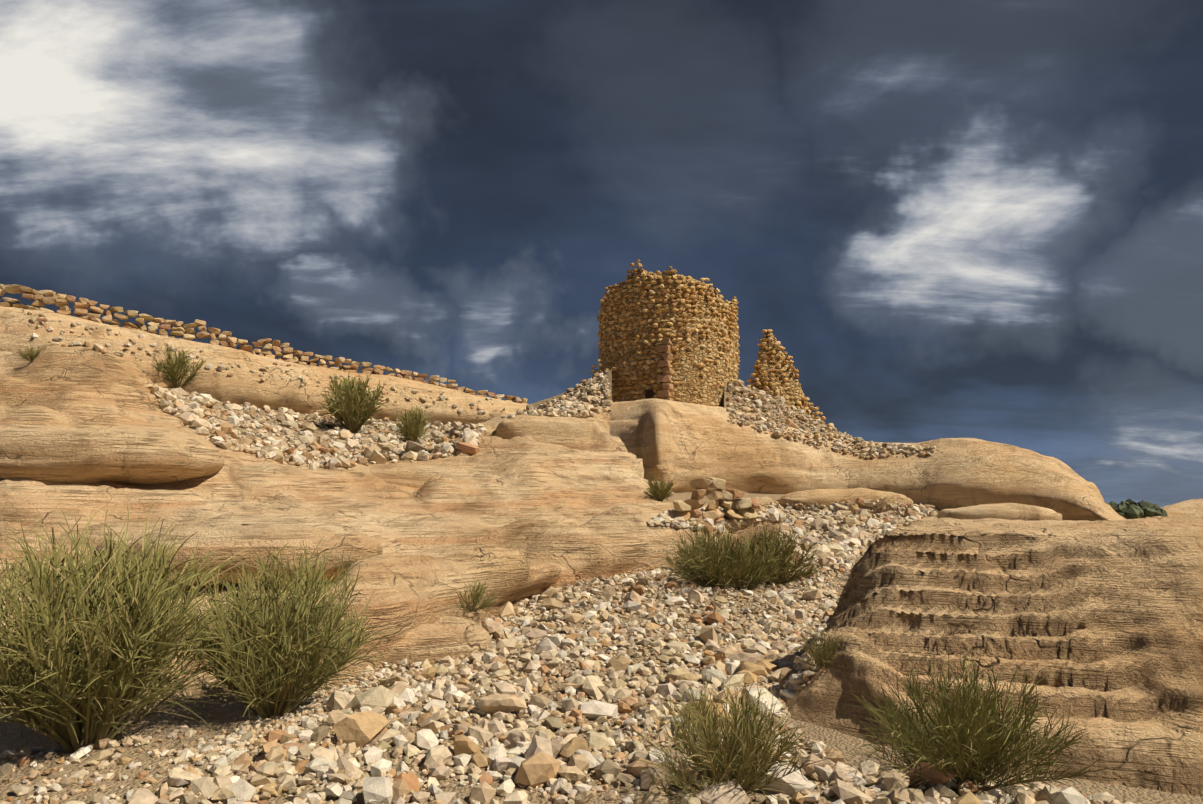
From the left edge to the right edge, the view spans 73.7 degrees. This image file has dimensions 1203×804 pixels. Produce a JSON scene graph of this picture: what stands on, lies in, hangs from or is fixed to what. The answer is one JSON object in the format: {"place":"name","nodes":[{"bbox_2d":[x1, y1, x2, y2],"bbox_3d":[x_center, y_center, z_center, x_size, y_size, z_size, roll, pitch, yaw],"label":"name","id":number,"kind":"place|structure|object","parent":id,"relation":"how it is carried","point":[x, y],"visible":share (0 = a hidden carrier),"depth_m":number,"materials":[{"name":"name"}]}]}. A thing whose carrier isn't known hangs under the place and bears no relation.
{"place":"outdoors","nodes":[
{"label":"outdoors","id":0,"kind":"place"},
{"bbox_2d":[0,306,529,424],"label":"rock","id":1,"kind":"object","parent":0,"point":[244,383],"visible":0.38,"depth_m":28.14,"materials":[{"name":"stone"}]},
{"bbox_2d":[147,343,207,387],"bbox_3d":[-14.270,-1.136,27.044,1.823,1.565,1.853,4,-9,-24],"label":"shrub","id":2,"kind":"object","parent":1,"relation":"on","point":[175,372],"visible":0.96,"depth_m":26.77,"materials":[{"name":"green plant"}]},
{"bbox_2d":[0,284,527,403],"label":"ridge wall","id":3,"kind":"structure","parent":1,"relation":"on","point":[81,305],"depth_m":28.72,"materials":[{"name":"stone"}]},
{"bbox_2d":[29,311,506,417],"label":"stones","id":4,"kind":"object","parent":1,"relation":"on","point":[99,347],"depth_m":27.34,"materials":[{"name":"stone"}]},
{"bbox_2d":[531,369,611,408],"bbox_3d":[-1.984,-0.018,34.378,4.945,2.686,5.475,0,-8,2],"label":"rubble mound","id":5,"kind":"object","parent":1,"relation":"on","point":[609,381],"visible":0.25,"depth_m":33.16,"materials":[{"name":"beige stone"}]},
{"bbox_2d":[0,492,1202,803],"bbox_3d":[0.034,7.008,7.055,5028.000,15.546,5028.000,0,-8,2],"label":"ground","id":6,"kind":"structure","parent":0,"point":[12,734],"depth_m":5.63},
{"bbox_2d":[0,505,254,752],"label":"shrub","id":7,"kind":"object","parent":6,"relation":"on","point":[87,655],"visible":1,"depth_m":5.47,"materials":[{"name":"green plant"}]},
{"bbox_2d":[0,725,451,803],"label":"pebbles","id":8,"kind":"object","parent":6,"relation":"on","point":[54,781],"visible":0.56,"depth_m":5.09,"materials":[{"name":"stone"}]},
{"bbox_2d":[159,536,399,724],"bbox_3d":[-2.530,1.784,6.260,1.775,1.438,1.772,0,-8,2],"label":"shrub","id":9,"kind":"object","parent":6,"relation":"on","point":[274,657],"visible":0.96,"depth_m":6.12,"materials":[{"name":"green plant"}]},
{"bbox_2d":[0,342,781,702],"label":"rock outcrop","id":10,"kind":"object","parent":6,"relation":"on","point":[508,514],"visible":0.33,"depth_m":14.25,"materials":[{"name":"stone"}]},
{"bbox_2d":[18,346,43,361],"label":"shrub","id":11,"kind":"object","parent":10,"relation":"on","point":[30,355],"visible":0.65,"depth_m":18.39,"materials":[{"name":"green plant"}]},
{"bbox_2d":[0,425,224,485],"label":"slab","id":12,"kind":"structure","parent":10,"relation":"on","point":[140,455],"depth_m":13.56,"materials":[{"name":"stone"}]},
{"bbox_2d":[92,523,382,584],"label":"slab","id":13,"kind":"structure","parent":10,"relation":"on","point":[226,541],"depth_m":9.31,"materials":[{"name":"stone"}]},
{"bbox_2d":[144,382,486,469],"bbox_3d":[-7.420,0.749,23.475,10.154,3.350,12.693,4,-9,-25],"label":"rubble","id":14,"kind":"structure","parent":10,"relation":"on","point":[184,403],"depth_m":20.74,"materials":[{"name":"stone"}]},
{"bbox_2d":[213,401,451,445],"bbox_3d":[-8.239,0.726,26.041,13.510,4.124,10.373,4,-9,-24],"label":"rubble","id":15,"kind":"object","parent":10,"relation":"on","point":[323,430],"visible":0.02,"depth_m":26.73,"materials":[{"name":"beige stone"}]},
{"bbox_2d":[318,372,387,432],"bbox_3d":[-8.451,0.000,27.238,2.337,2.147,2.238,-8,-11,44],"label":"shrub","id":16,"kind":"object","parent":15,"relation":"on","point":[354,406],"visible":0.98,"depth_m":26.88,"materials":[{"name":"green plant"}]},
{"bbox_2d":[392,405,432,441],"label":"shrub","id":17,"kind":"object","parent":10,"relation":"on","point":[412,427],"visible":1,"depth_m":22.39,"materials":[{"name":"green plant"}]},
{"bbox_2d":[365,463,480,487],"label":"slab","id":18,"kind":"structure","parent":10,"relation":"on","point":[415,475],"depth_m":18.01,"materials":[{"name":"stone"}]},
{"bbox_2d":[453,578,499,612],"bbox_3d":[-1.470,2.224,9.225,0.623,0.412,0.545,3,-9,-22],"label":"shrub","id":19,"kind":"object","parent":10,"relation":"on","point":[479,595],"visible":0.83,"depth_m":9.17,"materials":[{"name":"green plant"}]},
{"bbox_2d":[495,415,597,449],"bbox_3d":[-1.502,1.070,22.006,2.844,1.332,2.086,2,-8,-12],"label":"boulder","id":20,"kind":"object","parent":10,"relation":"on","point":[574,433],"depth_m":21.13,"materials":[{"name":"stone"}]},
{"bbox_2d":[508,371,612,417],"bbox_3d":[-1.522,-0.425,28.340,3.738,3.279,10.758,0,-8,2],"label":"tower pile","id":21,"kind":"object","parent":10,"relation":"on","point":[561,406],"visible":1,"depth_m":31.97,"materials":[{"name":"stone"}]},
{"bbox_2d":[643,475,675,501],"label":"shrub","id":22,"kind":"object","parent":10,"relation":"on","point":[656,490],"visible":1,"depth_m":19.45,"materials":[{"name":"green plant"}]},
{"bbox_2d":[673,477,759,520],"bbox_3d":[2.123,1.817,14.949,1.912,0.829,0.366,4,-9,-28],"label":"rock pile","id":23,"kind":"object","parent":10,"relation":"on","point":[687,509],"depth_m":14.83,"materials":[{"name":"stone"}]},
{"bbox_2d":[176,548,673,765],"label":"edge pebbles","id":24,"kind":"object","parent":6,"relation":"on","point":[214,754],"visible":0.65,"depth_m":5.97,"materials":[{"name":"stone"}]},
{"bbox_2d":[382,616,490,670],"bbox_3d":[-2.211,2.603,8.418,2.107,0.630,1.310,4,-9,-26],"label":"boulder","id":25,"kind":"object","parent":6,"relation":"on","point":[453,637],"depth_m":8.12,"materials":[{"name":"stone"}]},
{"bbox_2d":[65,563,862,803],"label":"gully boulders","id":26,"kind":"object","parent":6,"relation":"on","point":[362,728],"visible":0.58,"depth_m":5.63,"materials":[{"name":"stone"}]},
{"bbox_2d":[91,556,858,803],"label":"gully pebbles","id":27,"kind":"object","parent":6,"relation":"on","point":[464,778],"visible":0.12,"depth_m":5.87,"materials":[{"name":"stone"}]},
{"bbox_2d":[100,522,890,803],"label":"gully rubble","id":28,"kind":"object","parent":6,"relation":"on","point":[540,765],"visible":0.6,"depth_m":6.39,"materials":[{"name":"stone"}]},
{"bbox_2d":[528,561,574,590],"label":"boulder","id":29,"kind":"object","parent":6,"relation":"on","point":[566,579],"depth_m":12.01,"materials":[{"name":"stone"}]},
{"bbox_2d":[658,520,778,594],"bbox_3d":[1.790,2.376,12.236,1.815,1.178,1.833,5,-9,-32],"label":"shrub","id":30,"kind":"object","parent":6,"relation":"on","point":[707,561],"visible":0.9,"depth_m":11.99,"materials":[{"name":"green plant"}]},
{"bbox_2d":[632,671,828,803],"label":"shrub","id":31,"kind":"object","parent":6,"relation":"on","point":[712,757],"visible":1,"depth_m":4.74,"materials":[{"name":"green plant"}]},
{"bbox_2d":[713,534,786,589],"bbox_3d":[2.177,2.453,12.184,1.286,0.901,1.127,0,-8,2],"label":"shrub","id":32,"kind":"object","parent":6,"relation":"on","point":[765,563],"visible":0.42,"depth_m":12.05,"materials":[{"name":"green plant"}]},
{"bbox_2d":[739,524,822,585],"bbox_3d":[2.706,2.519,12.806,1.635,1.141,1.764,0,-8,2],"label":"shrub","id":33,"kind":"object","parent":6,"relation":"on","point":[783,578],"visible":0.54,"depth_m":12.48,"materials":[{"name":"green plant"}]},
{"bbox_2d":[646,500,938,533],"bbox_3d":[5.843,3.032,21.820,4.226,0.842,18.654,-5,-9,30],"label":"bank rubble","id":34,"kind":"object","parent":6,"relation":"on","point":[772,511],"visible":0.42,"depth_m":15.29,"materials":[{"name":"stone"}]},
{"bbox_2d":[742,526,881,719],"bbox_3d":[3.625,2.948,14.153,1.903,1.306,16.394,-3,-9,22],"label":"rubble","id":35,"kind":"object","parent":6,"relation":"on","point":[769,667],"visible":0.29,"depth_m":9.91,"materials":[{"name":"stone"}]},
{"bbox_2d":[778,523,884,697],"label":"stones","id":36,"kind":"object","parent":6,"relation":"on","point":[790,678],"visible":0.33,"depth_m":9.22,"materials":[{"name":"stone"}]},
{"bbox_2d":[792,630,851,668],"bbox_3d":[1.784,1.997,6.446,0.513,0.328,0.490,0,-8,2],"label":"shrub","id":37,"kind":"object","parent":36,"relation":"on","point":[816,652],"visible":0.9,"depth_m":6.44,"materials":[{"name":"green plant"}]},
{"bbox_2d":[730,511,934,562],"bbox_3d":[6.357,3.356,20.764,2.819,1.111,14.732,-4,-9,28],"label":"rubble","id":38,"kind":"object","parent":6,"relation":"on","point":[851,538],"visible":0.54,"depth_m":18.38,"materials":[{"name":"stone"}]},
{"bbox_2d":[776,488,912,513],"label":"outcrop","id":39,"kind":"object","parent":6,"relation":"on","point":[819,497],"visible":0.46,"depth_m":25.77,"materials":[{"name":"stone"}]},
{"bbox_2d":[783,497,937,527],"bbox_3d":[8.074,3.416,24.681,11.429,1.038,2.848,7,-11,-42],"label":"rubble","id":40,"kind":"object","parent":6,"relation":"on","point":[853,508],"visible":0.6,"depth_m":24.70,"materials":[{"name":"stone"}]},
{"bbox_2d":[607,398,1124,520],"bbox_3d":[9.393,2.732,31.073,26.859,6.262,9.150,-1,-8,7],"label":"ridge rock","id":41,"kind":"object","parent":6,"relation":"on","point":[683,444],"visible":0.48,"depth_m":29.42,"materials":[{"name":"stone"}]},
{"bbox_2d":[593,347,668,401],"bbox_3d":[1.688,-0.253,34.217,3.300,3.900,2.600,-4,-9,24],"label":"buttress","id":42,"kind":"object","parent":41,"relation":"on","point":[616,376],"visible":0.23,"depth_m":32.99,"materials":[{"name":"brown stone"}]},
{"bbox_2d":[590,334,671,401],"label":"stone blocks","id":43,"kind":"structure","parent":42,"relation":"attached to","point":[633,378],"depth_m":32.91,"materials":[{"name":"brown stone"}]},
{"bbox_2d":[645,390,653,398],"bbox_3d":[1.974,-0.230,32.614,0.336,0.528,0.203,-4,-9,24],"label":"tower niche","id":44,"kind":"object","parent":42,"relation":"in","point":[649,394],"visible":0.52,"depth_m":32.53,"materials":[{"name":"black stone"}]},
{"bbox_2d":[657,337,673,400],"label":"corner stones","id":45,"kind":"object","parent":42,"relation":"attached to","point":[664,347],"depth_m":32.40,"materials":[{"name":"stone"}]},
{"bbox_2d":[600,268,737,406],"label":"tower","id":46,"kind":"structure","parent":41,"relation":"on","point":[690,369],"depth_m":33.32,"materials":[{"name":"beige stone"}]},
{"bbox_2d":[597,259,739,406],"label":"tower stones","id":47,"kind":"object","parent":46,"relation":"attached to","point":[733,313],"visible":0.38,"depth_m":33.53,"materials":[{"name":"beige stone"}]},
{"bbox_2d":[755,332,811,414],"bbox_3d":[7.762,-0.413,35.053,3.274,5.450,1.539,0,-8,2],"label":"pinnacle","id":48,"kind":"object","parent":41,"relation":"on","point":[789,373],"visible":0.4,"depth_m":34.96,"materials":[{"name":"beige stone"}]},
{"bbox_2d":[747,329,825,423],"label":"pinnacle stones","id":49,"kind":"object","parent":41,"relation":"on","point":[770,383],"visible":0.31,"depth_m":34.95,"materials":[{"name":"beige stone"}]},
{"bbox_2d":[724,380,854,440],"bbox_3d":[9.770,0.776,34.192,9.232,3.495,5.113,-1,-8,6],"label":"rubble mound","id":50,"kind":"object","parent":41,"relation":"on","point":[726,402],"visible":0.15,"depth_m":33.35,"materials":[{"name":"beige stone"}]},
{"bbox_2d":[726,379,935,458],"bbox_3d":[8.973,0.624,32.379,7.785,3.561,3.663,-1,-8,8],"label":"tower pile","id":51,"kind":"object","parent":41,"relation":"on","point":[763,424],"visible":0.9,"depth_m":31.93,"materials":[{"name":"stone"}]},
{"bbox_2d":[842,648,1100,802],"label":"shrub","id":52,"kind":"object","parent":6,"relation":"on","point":[971,740],"visible":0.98,"depth_m":4.90,"materials":[{"name":"green plant"}]},
{"bbox_2d":[822,758,1139,803],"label":"rubble","id":53,"kind":"object","parent":6,"relation":"on","point":[891,785],"visible":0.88,"depth_m":4.73,"materials":[{"name":"stone"}]},
{"bbox_2d":[783,516,1202,795],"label":"rock outcrop","id":54,"kind":"object","parent":6,"relation":"on","point":[1099,622],"visible":0.65,"depth_m":6.12,"materials":[{"name":"stone"}]},
{"bbox_2d":[937,503,1061,520],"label":"outcrop","id":55,"kind":"object","parent":6,"relation":"on","point":[1013,511],"visible":0.54,"depth_m":22.86,"materials":[{"name":"stone"}]},
{"bbox_2d":[1105,499,1167,518],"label":"shrub","id":56,"kind":"object","parent":6,"relation":"on","point":[1129,509],"visible":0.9,"depth_m":43.60,"materials":[{"name":"green plant"}]},
{"bbox_2d":[1146,499,1202,519],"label":"outcrop","id":57,"kind":"object","parent":6,"relation":"on","point":[1190,508],"visible":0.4,"depth_m":61.19,"materials":[{"name":"stone"}]},
{"bbox_2d":[0,0,1202,507],"label":"sky","id":58,"kind":"structure","parent":0,"point":[978,219],"materials":[{"name":"blue"}]}
]}

